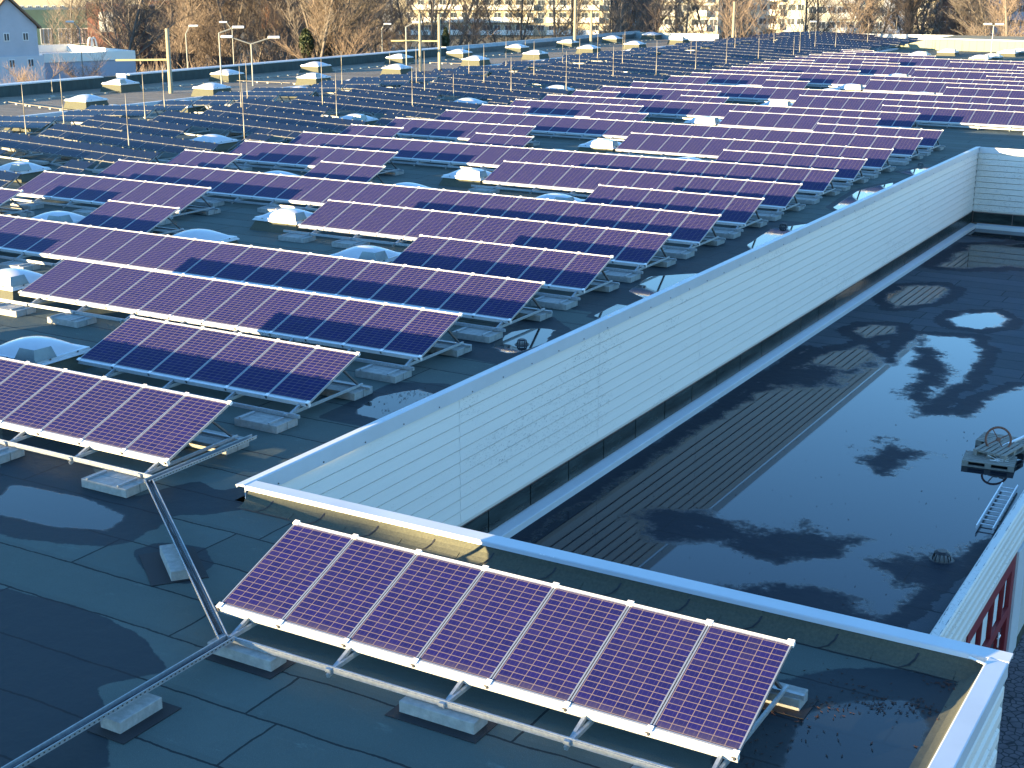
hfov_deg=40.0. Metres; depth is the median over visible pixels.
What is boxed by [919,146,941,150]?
concrete block
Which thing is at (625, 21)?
apartment block
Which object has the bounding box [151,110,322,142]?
thin film rack
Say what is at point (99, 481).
concrete block
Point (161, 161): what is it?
ballast slab
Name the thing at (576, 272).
solar panel row
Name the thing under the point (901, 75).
domed skylight
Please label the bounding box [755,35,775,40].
thin film rack
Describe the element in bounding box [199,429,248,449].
concrete block
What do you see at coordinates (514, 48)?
domed skylight
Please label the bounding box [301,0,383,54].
bare tree
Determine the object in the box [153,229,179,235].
concrete block
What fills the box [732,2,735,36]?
concrete mast
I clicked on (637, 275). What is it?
concrete block
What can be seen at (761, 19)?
window
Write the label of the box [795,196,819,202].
concrete block
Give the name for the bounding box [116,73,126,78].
white box
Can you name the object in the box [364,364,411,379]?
concrete block
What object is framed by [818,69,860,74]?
solar panel row
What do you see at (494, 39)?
bare tree
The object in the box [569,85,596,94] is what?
thin film rack
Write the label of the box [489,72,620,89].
thin film rack
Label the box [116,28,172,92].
concrete mast
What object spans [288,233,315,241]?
concrete block
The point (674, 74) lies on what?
thin film rack
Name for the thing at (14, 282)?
domed skylight
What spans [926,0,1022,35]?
bare tree
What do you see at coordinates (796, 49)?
thin film rack
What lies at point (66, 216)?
domed skylight
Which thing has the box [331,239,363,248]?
concrete block
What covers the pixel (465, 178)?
domed skylight
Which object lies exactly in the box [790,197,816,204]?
concrete block
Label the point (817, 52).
thin film rack
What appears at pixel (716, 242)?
concrete block
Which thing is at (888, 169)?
concrete block
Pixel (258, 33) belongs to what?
bare tree
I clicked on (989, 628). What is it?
entrance frame
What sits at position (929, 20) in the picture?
apartment block
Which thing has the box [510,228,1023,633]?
roof deck
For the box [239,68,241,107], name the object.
lightning rod
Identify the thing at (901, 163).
concrete block
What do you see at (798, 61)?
solar panel row
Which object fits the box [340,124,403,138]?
solar panel row
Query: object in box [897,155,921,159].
concrete block
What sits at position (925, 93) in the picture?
domed skylight
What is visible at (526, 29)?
bare tree
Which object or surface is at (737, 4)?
bare tree
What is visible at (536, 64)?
thin film rack
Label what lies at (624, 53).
thin film rack
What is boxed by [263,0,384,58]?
bare tree
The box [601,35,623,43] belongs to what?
domed skylight
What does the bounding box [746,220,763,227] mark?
concrete block
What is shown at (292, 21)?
bare tree
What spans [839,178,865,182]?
concrete block
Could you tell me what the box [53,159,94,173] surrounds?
thin film rack
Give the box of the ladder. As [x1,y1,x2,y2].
[976,482,1017,530]
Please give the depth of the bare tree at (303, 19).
184.64 m
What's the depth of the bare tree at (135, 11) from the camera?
197.23 m
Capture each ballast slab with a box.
[2,147,20,151]
[29,160,48,164]
[61,156,78,159]
[92,169,102,173]
[155,159,169,163]
[228,131,243,135]
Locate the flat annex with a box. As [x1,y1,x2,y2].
[38,37,135,79]
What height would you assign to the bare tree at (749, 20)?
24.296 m
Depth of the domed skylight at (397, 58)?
118.73 m
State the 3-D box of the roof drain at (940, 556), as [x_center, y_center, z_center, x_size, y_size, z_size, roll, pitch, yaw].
[8.754,3.483,28.610,0.510,0.197,0.510,9,19,29]
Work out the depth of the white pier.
31.66 m
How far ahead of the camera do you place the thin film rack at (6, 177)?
51.05 m
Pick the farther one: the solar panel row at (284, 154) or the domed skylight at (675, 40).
the domed skylight at (675, 40)
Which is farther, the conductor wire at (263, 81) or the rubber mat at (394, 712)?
the conductor wire at (263, 81)
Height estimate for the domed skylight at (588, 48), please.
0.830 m
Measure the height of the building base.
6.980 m
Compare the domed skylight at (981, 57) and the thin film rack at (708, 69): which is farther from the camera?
the domed skylight at (981, 57)
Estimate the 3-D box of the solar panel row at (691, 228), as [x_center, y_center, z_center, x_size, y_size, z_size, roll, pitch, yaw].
[-4.991,-6.328,48.023,25.350,0.853,2.380,9,19,29]
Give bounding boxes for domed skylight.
[0,161,51,182]
[0,268,42,302]
[0,336,93,371]
[4,122,53,131]
[32,211,85,223]
[63,94,108,109]
[100,78,141,92]
[163,100,206,112]
[172,229,238,243]
[191,82,231,96]
[191,134,237,151]
[209,69,245,81]
[249,208,313,233]
[264,170,298,175]
[287,86,319,97]
[295,73,330,85]
[299,61,332,72]
[329,245,400,262]
[340,114,380,125]
[380,64,412,74]
[384,54,413,63]
[393,182,436,188]
[438,168,496,188]
[445,49,472,58]
[453,98,486,109]
[460,55,490,65]
[504,44,529,52]
[521,50,548,59]
[536,193,584,201]
[546,85,574,95]
[556,39,579,47]
[575,44,600,53]
[577,139,628,153]
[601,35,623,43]
[623,41,645,48]
[641,32,661,39]
[667,36,688,44]
[675,157,704,160]
[684,116,720,125]
[760,100,792,106]
[835,84,866,91]
[888,73,910,76]
[909,51,930,55]
[913,92,935,94]
[935,49,959,55]
[969,55,991,59]
[985,53,1003,60]
[997,49,1018,56]
[1012,48,1023,55]
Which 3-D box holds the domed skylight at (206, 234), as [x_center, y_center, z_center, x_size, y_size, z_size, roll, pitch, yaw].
[-9.289,-4.275,41.742,1.950,0.650,1.700,9,19,29]
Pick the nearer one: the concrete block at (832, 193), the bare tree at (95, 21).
the concrete block at (832, 193)
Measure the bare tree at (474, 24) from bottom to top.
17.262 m
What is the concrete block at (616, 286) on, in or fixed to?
on the roof deck at (92, 618)
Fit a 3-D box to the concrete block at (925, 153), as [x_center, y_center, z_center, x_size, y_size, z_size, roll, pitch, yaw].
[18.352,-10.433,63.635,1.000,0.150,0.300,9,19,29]
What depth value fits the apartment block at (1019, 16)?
288.33 m
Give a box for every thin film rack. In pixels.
[0,115,59,136]
[0,131,160,170]
[0,171,22,187]
[38,123,219,160]
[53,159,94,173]
[55,110,103,124]
[71,105,158,122]
[78,114,191,137]
[143,100,198,117]
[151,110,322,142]
[185,95,236,112]
[201,105,366,133]
[212,91,283,102]
[227,133,272,150]
[231,98,331,115]
[250,87,318,101]
[289,95,445,119]
[309,83,344,96]
[318,80,383,94]
[328,90,480,110]
[350,77,412,86]
[350,85,440,98]
[373,113,407,125]
[378,74,439,87]
[399,82,541,105]
[406,71,466,83]
[432,79,570,99]
[433,68,491,76]
[446,74,529,85]
[458,65,514,76]
[487,98,512,105]
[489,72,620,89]
[499,60,557,72]
[501,63,531,69]
[514,69,644,89]
[538,58,571,70]
[539,66,665,86]
[549,62,625,71]
[560,54,615,63]
[564,56,591,64]
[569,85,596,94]
[574,52,633,63]
[584,61,705,79]
[599,50,649,61]
[606,59,723,75]
[612,55,683,65]
[629,47,679,56]
[635,48,659,56]
[644,54,756,66]
[661,45,689,54]
[662,52,771,66]
[664,72,685,80]
[666,49,732,56]
[674,42,722,50]
[679,44,702,48]
[687,41,734,50]
[695,48,799,58]
[710,46,813,56]
[713,44,775,50]
[714,38,758,42]
[719,39,741,44]
[722,64,739,69]
[726,37,769,40]
[738,43,838,52]
[749,34,791,40]
[751,39,813,44]
[752,42,849,52]
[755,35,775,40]
[760,33,801,35]
[770,57,785,61]
[771,32,811,35]
[775,31,820,39]
[777,39,871,49]
[788,35,845,40]
[789,37,882,51]
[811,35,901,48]
[812,51,825,54]
[820,32,874,36]
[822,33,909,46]
[848,45,861,49]
[874,41,890,50]
[905,37,917,43]
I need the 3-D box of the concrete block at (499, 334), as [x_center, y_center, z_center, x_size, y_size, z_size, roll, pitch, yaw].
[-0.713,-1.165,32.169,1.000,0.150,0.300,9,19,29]
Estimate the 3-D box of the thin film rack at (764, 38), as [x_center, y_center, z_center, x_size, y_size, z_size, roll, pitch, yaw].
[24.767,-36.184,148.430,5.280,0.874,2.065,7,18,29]
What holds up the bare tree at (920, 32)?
on the ground at (415, 46)
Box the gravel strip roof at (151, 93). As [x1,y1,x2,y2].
[0,38,702,115]
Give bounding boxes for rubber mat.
[87,701,180,744]
[139,547,208,585]
[205,654,295,678]
[385,704,497,743]
[762,697,817,719]
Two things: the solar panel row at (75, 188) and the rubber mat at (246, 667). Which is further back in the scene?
the solar panel row at (75, 188)
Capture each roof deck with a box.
[0,32,1023,767]
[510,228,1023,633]
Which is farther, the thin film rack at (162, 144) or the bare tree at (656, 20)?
the bare tree at (656, 20)
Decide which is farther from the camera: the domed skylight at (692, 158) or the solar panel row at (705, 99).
the solar panel row at (705, 99)
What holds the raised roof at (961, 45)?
on the roof deck at (92, 618)
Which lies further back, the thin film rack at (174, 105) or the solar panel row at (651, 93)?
the solar panel row at (651, 93)
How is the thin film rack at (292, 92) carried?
on the roof deck at (92, 618)
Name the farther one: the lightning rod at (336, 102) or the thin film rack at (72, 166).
the lightning rod at (336, 102)
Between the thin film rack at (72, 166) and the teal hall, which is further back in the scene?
the teal hall
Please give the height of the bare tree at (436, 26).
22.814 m
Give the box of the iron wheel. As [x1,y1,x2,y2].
[985,426,1011,450]
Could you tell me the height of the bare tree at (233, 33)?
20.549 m
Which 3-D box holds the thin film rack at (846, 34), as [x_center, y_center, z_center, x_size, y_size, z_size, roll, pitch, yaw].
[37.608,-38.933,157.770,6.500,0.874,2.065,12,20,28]
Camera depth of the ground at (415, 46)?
289.65 m
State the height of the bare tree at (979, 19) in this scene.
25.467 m
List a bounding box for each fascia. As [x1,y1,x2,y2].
[22,45,673,116]
[930,490,1023,641]
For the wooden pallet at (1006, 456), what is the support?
on the wooden pallet at (969, 456)
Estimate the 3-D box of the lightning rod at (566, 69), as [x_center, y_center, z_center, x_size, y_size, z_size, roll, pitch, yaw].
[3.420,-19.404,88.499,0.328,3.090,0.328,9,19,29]
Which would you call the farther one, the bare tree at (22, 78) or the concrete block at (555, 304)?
the bare tree at (22, 78)
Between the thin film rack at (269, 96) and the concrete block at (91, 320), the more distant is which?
the thin film rack at (269, 96)
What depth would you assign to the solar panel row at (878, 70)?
108.08 m
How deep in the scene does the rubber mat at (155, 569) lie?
19.69 m
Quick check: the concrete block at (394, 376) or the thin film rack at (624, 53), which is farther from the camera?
the thin film rack at (624, 53)
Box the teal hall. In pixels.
[22,7,87,45]
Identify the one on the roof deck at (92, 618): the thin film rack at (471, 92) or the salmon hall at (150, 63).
the thin film rack at (471, 92)
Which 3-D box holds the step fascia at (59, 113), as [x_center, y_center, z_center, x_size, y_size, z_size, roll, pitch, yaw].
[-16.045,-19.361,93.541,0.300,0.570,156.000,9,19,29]
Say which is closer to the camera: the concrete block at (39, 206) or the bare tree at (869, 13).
the concrete block at (39, 206)
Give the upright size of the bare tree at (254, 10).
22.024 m
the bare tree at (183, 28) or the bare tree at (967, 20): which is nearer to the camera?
the bare tree at (183, 28)
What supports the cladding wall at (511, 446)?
on the roof deck at (926, 357)
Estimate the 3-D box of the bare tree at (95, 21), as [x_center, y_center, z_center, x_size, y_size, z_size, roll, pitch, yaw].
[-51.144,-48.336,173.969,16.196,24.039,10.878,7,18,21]
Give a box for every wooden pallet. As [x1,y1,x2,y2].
[961,450,1016,471]
[973,437,1023,461]
[975,432,1023,453]
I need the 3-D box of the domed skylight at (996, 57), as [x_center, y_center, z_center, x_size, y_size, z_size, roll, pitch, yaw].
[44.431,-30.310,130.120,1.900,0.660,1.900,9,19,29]
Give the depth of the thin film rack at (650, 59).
113.60 m
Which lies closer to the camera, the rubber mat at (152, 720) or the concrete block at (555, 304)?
the rubber mat at (152, 720)
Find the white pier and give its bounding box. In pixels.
[1006,541,1023,652]
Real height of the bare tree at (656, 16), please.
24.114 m
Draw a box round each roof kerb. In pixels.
[237,481,1012,682]
[909,657,1007,767]
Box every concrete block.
[0,210,26,217]
[0,260,31,270]
[0,302,25,316]
[0,444,24,459]
[0,447,9,463]
[3,302,35,314]
[8,209,34,216]
[10,201,36,209]
[11,260,40,270]
[22,202,43,208]
[47,313,86,327]
[63,312,96,324]
[72,209,92,215]
[81,470,139,497]
[96,469,147,491]
[100,693,162,733]
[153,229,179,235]
[159,544,188,580]
[186,207,213,214]
[186,435,237,455]
[192,199,218,206]
[193,207,219,213]
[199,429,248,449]
[205,199,224,205]
[207,634,286,671]
[224,165,247,170]
[234,165,252,170]
[234,411,286,433]
[245,410,297,428]
[257,206,283,212]
[278,233,309,242]
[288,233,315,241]
[320,384,362,400]
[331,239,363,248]
[331,380,372,396]
[342,239,369,244]
[355,364,402,383]
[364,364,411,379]
[379,170,399,175]
[399,690,487,734]
[428,343,463,356]
[436,339,471,353]
[452,327,495,342]
[459,326,502,339]
[469,187,494,193]
[478,187,499,193]
[514,310,545,321]
[522,307,551,318]
[531,296,571,309]
[538,296,577,307]
[586,282,613,291]
[593,280,618,289]
[598,270,635,282]
[604,270,640,279]
[631,758,672,767]
[647,258,670,266]
[655,248,689,258]
[664,248,694,256]
[700,238,720,245]
[706,229,736,238]
[714,229,740,236]
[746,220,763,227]
[750,213,777,220]
[755,212,780,219]
[765,682,807,710]
[786,205,801,210]
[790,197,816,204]
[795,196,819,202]
[809,190,836,195]
[827,185,847,190]
[829,184,850,189]
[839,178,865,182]
[857,173,875,178]
[867,167,892,171]
[885,160,906,165]
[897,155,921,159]
[913,151,928,155]
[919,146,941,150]
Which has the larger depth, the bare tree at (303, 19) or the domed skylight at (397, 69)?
the bare tree at (303, 19)
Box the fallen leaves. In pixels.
[374,390,1019,767]
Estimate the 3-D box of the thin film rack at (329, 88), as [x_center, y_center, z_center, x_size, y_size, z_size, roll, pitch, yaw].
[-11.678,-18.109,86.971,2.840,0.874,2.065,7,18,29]
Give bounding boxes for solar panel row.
[0,187,31,214]
[0,214,552,331]
[0,257,471,370]
[0,357,240,477]
[12,170,218,218]
[54,315,371,418]
[76,199,184,234]
[96,159,725,250]
[166,149,241,170]
[216,520,804,767]
[229,140,403,173]
[283,199,676,273]
[288,131,840,197]
[304,160,385,183]
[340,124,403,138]
[386,117,539,142]
[391,234,619,300]
[435,109,924,160]
[465,132,533,147]
[471,160,805,214]
[475,104,530,114]
[509,99,645,120]
[541,94,921,128]
[570,90,619,97]
[584,184,767,231]
[590,110,648,121]
[599,85,720,100]
[606,132,895,173]
[628,81,1023,105]
[665,75,710,84]
[676,95,728,102]
[690,72,799,86]
[709,69,1023,87]
[715,149,869,184]
[718,110,880,131]
[729,66,768,70]
[747,63,849,72]
[761,79,809,88]
[763,61,1023,75]
[778,59,814,62]
[791,95,1023,111]
[793,56,888,64]
[808,54,1023,67]
[813,123,944,151]
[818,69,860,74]
[821,52,855,55]
[840,49,873,52]
[842,51,909,56]
[861,62,899,65]
[863,79,1023,94]
[879,105,1023,130]
[900,55,935,57]
[911,69,1023,79]
[942,87,1023,98]
[947,61,1023,69]
[985,76,1023,80]
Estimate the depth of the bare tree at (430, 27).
169.39 m
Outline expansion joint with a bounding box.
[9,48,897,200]
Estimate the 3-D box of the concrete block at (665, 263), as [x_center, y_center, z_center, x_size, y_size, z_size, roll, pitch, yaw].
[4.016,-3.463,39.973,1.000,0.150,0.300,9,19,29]
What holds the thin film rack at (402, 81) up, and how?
on the roof deck at (92, 618)
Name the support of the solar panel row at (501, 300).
on the roof deck at (92, 618)
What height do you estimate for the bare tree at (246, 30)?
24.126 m
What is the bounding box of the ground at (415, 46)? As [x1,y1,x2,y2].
[137,0,1023,652]
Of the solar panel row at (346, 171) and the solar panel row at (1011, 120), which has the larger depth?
the solar panel row at (1011, 120)
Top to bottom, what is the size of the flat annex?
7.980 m
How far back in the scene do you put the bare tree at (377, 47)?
227.22 m
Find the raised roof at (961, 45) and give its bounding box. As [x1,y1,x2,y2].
[891,35,1023,51]
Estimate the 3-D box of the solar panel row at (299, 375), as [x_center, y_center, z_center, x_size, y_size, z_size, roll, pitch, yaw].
[-6.079,-0.433,28.100,6.350,0.845,2.380,9,19,29]
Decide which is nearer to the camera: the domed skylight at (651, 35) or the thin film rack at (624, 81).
the thin film rack at (624, 81)
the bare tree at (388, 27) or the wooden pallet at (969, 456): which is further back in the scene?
the bare tree at (388, 27)
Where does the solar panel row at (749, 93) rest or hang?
on the roof deck at (92, 618)
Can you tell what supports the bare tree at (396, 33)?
on the ground at (415, 46)
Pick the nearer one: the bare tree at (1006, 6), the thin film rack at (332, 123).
the thin film rack at (332, 123)
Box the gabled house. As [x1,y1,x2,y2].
[0,0,45,83]
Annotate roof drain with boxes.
[515,338,528,345]
[778,223,787,227]
[929,549,953,563]
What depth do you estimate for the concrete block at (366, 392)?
27.78 m
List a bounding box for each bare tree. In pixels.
[0,53,74,83]
[42,0,101,44]
[50,44,109,77]
[60,0,159,69]
[74,0,142,49]
[85,0,198,71]
[96,0,169,68]
[114,0,194,69]
[116,0,182,64]
[133,0,236,66]
[146,0,205,67]
[151,0,232,68]
[152,0,238,67]
[165,0,210,67]
[167,0,249,65]
[203,0,267,64]
[206,0,260,65]
[207,0,254,64]
[213,0,347,61]
[227,2,255,61]
[235,3,268,59]
[243,0,298,61]
[255,0,319,60]
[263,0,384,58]
[267,0,299,58]
[269,0,364,56]
[286,0,367,55]
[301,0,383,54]
[309,4,391,41]
[314,0,392,54]
[351,0,425,52]
[356,0,399,53]
[356,4,404,52]
[364,0,415,52]
[368,0,424,49]
[371,0,429,51]
[386,0,474,50]
[388,0,464,49]
[403,0,500,46]
[434,0,499,44]
[467,0,522,42]
[481,0,559,40]
[497,0,552,40]
[504,0,592,38]
[532,0,616,36]
[548,0,596,35]
[580,0,648,33]
[581,0,658,33]
[583,0,637,33]
[601,0,698,32]
[610,0,704,32]
[612,0,663,31]
[625,0,700,32]
[645,0,715,33]
[647,0,712,33]
[664,0,764,38]
[692,0,794,40]
[693,0,760,38]
[716,0,796,36]
[739,0,801,34]
[771,0,895,36]
[778,0,865,34]
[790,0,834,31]
[801,0,903,33]
[829,0,896,32]
[834,0,915,33]
[877,0,949,34]
[881,0,922,33]
[883,0,936,34]
[885,0,951,33]
[915,0,1017,34]
[918,0,985,34]
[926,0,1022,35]
[943,0,1020,35]
[946,0,997,33]
[966,0,1023,36]
[976,0,1023,35]
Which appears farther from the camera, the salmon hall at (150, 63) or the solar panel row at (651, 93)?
the salmon hall at (150, 63)
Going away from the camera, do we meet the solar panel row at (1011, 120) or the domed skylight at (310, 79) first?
the solar panel row at (1011, 120)
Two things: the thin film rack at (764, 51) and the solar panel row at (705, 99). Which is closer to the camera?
the solar panel row at (705, 99)
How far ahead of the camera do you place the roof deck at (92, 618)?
18.03 m
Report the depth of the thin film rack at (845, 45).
141.24 m
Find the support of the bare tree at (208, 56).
on the ground at (415, 46)
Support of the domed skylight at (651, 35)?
on the gravel strip roof at (151, 93)
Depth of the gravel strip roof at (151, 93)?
99.33 m
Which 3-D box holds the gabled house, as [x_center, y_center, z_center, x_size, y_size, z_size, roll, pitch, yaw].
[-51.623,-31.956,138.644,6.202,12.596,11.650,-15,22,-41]
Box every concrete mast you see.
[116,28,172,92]
[391,13,421,70]
[421,14,440,69]
[573,0,576,40]
[589,11,592,44]
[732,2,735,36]
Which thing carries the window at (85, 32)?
in the teal hall
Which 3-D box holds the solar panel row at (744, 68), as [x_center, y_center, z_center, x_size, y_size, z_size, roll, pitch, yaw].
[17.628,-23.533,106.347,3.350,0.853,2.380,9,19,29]
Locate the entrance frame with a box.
[966,553,1016,651]
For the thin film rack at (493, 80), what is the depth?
92.88 m
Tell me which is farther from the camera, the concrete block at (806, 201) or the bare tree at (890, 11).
the bare tree at (890, 11)
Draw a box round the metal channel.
[1000,435,1023,446]
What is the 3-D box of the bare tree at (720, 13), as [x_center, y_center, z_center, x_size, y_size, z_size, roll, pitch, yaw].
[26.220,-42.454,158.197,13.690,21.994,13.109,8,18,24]
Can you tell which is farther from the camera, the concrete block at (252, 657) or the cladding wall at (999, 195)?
the cladding wall at (999, 195)
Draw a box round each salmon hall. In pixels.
[86,2,125,48]
[127,5,184,65]
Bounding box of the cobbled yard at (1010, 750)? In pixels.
[995,633,1023,767]
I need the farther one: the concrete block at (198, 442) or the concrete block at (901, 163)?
the concrete block at (901, 163)
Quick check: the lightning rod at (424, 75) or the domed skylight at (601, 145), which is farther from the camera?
the lightning rod at (424, 75)
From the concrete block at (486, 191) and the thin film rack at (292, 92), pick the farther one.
the thin film rack at (292, 92)
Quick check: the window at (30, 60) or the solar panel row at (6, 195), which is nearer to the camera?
the solar panel row at (6, 195)
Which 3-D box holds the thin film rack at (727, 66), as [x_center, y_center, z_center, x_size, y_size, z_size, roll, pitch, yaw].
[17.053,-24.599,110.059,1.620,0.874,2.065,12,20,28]
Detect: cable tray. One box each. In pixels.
[1,634,234,767]
[144,434,256,482]
[145,479,227,639]
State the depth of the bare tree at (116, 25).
161.22 m
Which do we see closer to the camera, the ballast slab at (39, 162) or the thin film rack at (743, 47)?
the ballast slab at (39, 162)
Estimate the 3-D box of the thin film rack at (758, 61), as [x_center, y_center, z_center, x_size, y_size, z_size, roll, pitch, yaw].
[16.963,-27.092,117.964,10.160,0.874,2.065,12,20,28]
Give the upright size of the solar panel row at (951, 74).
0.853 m
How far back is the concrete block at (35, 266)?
39.23 m
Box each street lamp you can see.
[65,21,83,76]
[185,25,197,67]
[218,26,243,83]
[219,21,234,63]
[221,35,279,85]
[381,23,390,51]
[405,21,421,64]
[984,23,1003,52]
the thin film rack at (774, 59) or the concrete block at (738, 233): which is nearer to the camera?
the concrete block at (738, 233)
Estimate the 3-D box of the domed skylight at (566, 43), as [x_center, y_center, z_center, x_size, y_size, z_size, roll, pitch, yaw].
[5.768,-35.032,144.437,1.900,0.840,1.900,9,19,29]
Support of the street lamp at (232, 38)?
on the ground at (415, 46)
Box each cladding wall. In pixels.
[235,146,979,537]
[972,147,1023,232]
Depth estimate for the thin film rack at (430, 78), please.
95.24 m
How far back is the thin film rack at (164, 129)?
66.19 m
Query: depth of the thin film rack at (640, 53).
122.86 m
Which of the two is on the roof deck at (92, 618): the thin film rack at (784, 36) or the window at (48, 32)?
the thin film rack at (784, 36)
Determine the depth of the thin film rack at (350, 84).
89.96 m
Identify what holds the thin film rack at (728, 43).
on the roof deck at (92, 618)
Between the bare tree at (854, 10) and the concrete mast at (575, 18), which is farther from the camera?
the bare tree at (854, 10)
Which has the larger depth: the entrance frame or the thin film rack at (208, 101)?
the thin film rack at (208, 101)
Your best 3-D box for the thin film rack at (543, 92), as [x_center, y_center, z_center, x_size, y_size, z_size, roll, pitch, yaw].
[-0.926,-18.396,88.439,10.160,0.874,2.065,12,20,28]
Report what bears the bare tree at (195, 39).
on the ground at (415, 46)
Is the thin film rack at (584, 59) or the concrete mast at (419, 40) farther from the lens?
the thin film rack at (584, 59)
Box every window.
[3,33,9,41]
[8,59,15,67]
[22,32,28,40]
[27,58,34,66]
[40,28,46,43]
[44,28,51,43]
[58,29,64,43]
[75,28,81,43]
[81,28,87,43]
[759,18,766,24]
[787,18,794,24]
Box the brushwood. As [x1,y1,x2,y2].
[136,42,370,71]
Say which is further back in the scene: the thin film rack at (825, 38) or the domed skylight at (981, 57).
the thin film rack at (825, 38)
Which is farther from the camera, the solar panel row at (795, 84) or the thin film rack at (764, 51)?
the thin film rack at (764, 51)
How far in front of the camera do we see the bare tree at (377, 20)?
186.25 m
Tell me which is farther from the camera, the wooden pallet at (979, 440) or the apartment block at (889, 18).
the apartment block at (889, 18)
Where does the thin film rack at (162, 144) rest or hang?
on the roof deck at (92, 618)
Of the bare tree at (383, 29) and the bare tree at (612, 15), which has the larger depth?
the bare tree at (612, 15)
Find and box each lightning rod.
[21,83,31,153]
[60,79,64,139]
[125,95,129,148]
[142,75,148,134]
[162,71,164,111]
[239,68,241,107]
[241,83,244,138]
[321,66,325,116]
[334,74,339,131]
[424,60,424,90]
[566,51,566,87]
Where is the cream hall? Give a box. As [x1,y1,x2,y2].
[14,0,213,44]
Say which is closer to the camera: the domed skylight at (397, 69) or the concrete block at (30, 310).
the concrete block at (30, 310)
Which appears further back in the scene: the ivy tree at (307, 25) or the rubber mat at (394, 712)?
the ivy tree at (307, 25)
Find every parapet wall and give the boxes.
[0,47,445,97]
[446,31,719,54]
[858,33,1018,39]
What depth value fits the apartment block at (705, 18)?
287.98 m
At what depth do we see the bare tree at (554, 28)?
163.34 m
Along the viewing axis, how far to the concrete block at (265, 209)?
48.31 m
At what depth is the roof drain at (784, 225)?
45.78 m
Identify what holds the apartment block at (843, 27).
on the ground at (415, 46)
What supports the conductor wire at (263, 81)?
on the gravel strip roof at (151, 93)
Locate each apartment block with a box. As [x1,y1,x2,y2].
[393,0,611,34]
[612,0,652,32]
[655,0,718,33]
[721,0,803,38]
[803,0,883,32]
[881,0,903,32]
[908,0,941,34]
[940,0,969,34]
[981,0,1023,35]
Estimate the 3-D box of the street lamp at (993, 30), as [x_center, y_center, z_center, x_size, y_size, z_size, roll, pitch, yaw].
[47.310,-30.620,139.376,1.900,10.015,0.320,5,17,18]
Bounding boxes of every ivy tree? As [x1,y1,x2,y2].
[298,0,333,58]
[300,0,332,56]
[442,0,451,46]
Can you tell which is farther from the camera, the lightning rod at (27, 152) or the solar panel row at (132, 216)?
the lightning rod at (27, 152)
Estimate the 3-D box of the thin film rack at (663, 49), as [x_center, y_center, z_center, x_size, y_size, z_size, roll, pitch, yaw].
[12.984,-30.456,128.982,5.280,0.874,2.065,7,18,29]
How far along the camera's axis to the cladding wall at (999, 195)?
64.51 m
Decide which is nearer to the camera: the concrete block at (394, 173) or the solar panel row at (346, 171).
the solar panel row at (346, 171)
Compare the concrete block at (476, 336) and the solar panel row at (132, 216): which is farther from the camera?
the solar panel row at (132, 216)
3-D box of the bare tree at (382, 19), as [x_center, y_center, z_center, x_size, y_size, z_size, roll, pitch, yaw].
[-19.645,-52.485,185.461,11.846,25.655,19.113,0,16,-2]
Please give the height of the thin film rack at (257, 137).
0.874 m
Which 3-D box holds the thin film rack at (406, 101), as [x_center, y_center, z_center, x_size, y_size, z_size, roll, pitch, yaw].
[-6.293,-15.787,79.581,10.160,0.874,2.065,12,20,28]
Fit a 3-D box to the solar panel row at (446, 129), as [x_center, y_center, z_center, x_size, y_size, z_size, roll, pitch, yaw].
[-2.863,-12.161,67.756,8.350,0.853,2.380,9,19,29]
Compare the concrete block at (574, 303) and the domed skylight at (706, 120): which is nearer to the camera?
the concrete block at (574, 303)
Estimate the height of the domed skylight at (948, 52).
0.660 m
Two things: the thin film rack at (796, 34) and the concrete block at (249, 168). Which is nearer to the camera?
the concrete block at (249, 168)
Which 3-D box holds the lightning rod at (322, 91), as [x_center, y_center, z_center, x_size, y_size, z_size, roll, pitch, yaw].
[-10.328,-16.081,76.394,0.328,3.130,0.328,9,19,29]
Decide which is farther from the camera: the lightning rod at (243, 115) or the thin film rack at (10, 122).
the thin film rack at (10, 122)
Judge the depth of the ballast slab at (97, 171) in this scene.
56.86 m
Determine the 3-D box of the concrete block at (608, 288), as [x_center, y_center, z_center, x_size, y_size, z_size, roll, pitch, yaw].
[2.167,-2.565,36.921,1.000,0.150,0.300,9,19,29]
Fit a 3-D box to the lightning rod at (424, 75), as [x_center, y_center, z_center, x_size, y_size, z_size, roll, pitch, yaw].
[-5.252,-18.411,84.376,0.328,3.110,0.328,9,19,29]
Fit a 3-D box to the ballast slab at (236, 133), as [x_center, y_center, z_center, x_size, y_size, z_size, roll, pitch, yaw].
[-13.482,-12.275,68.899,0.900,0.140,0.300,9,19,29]
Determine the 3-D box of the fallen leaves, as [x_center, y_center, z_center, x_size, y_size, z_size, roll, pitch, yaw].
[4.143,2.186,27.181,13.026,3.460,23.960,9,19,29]
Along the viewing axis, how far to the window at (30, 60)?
135.82 m
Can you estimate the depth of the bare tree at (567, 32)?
173.28 m
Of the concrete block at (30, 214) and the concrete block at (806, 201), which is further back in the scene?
the concrete block at (806, 201)
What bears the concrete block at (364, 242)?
on the roof deck at (92, 618)
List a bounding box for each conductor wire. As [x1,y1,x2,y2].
[3,39,655,103]
[7,102,67,110]
[234,80,294,84]
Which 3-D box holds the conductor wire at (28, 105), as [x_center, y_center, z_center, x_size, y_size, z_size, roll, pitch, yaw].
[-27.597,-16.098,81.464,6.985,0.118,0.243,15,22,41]
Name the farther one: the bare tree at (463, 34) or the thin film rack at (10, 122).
the bare tree at (463, 34)

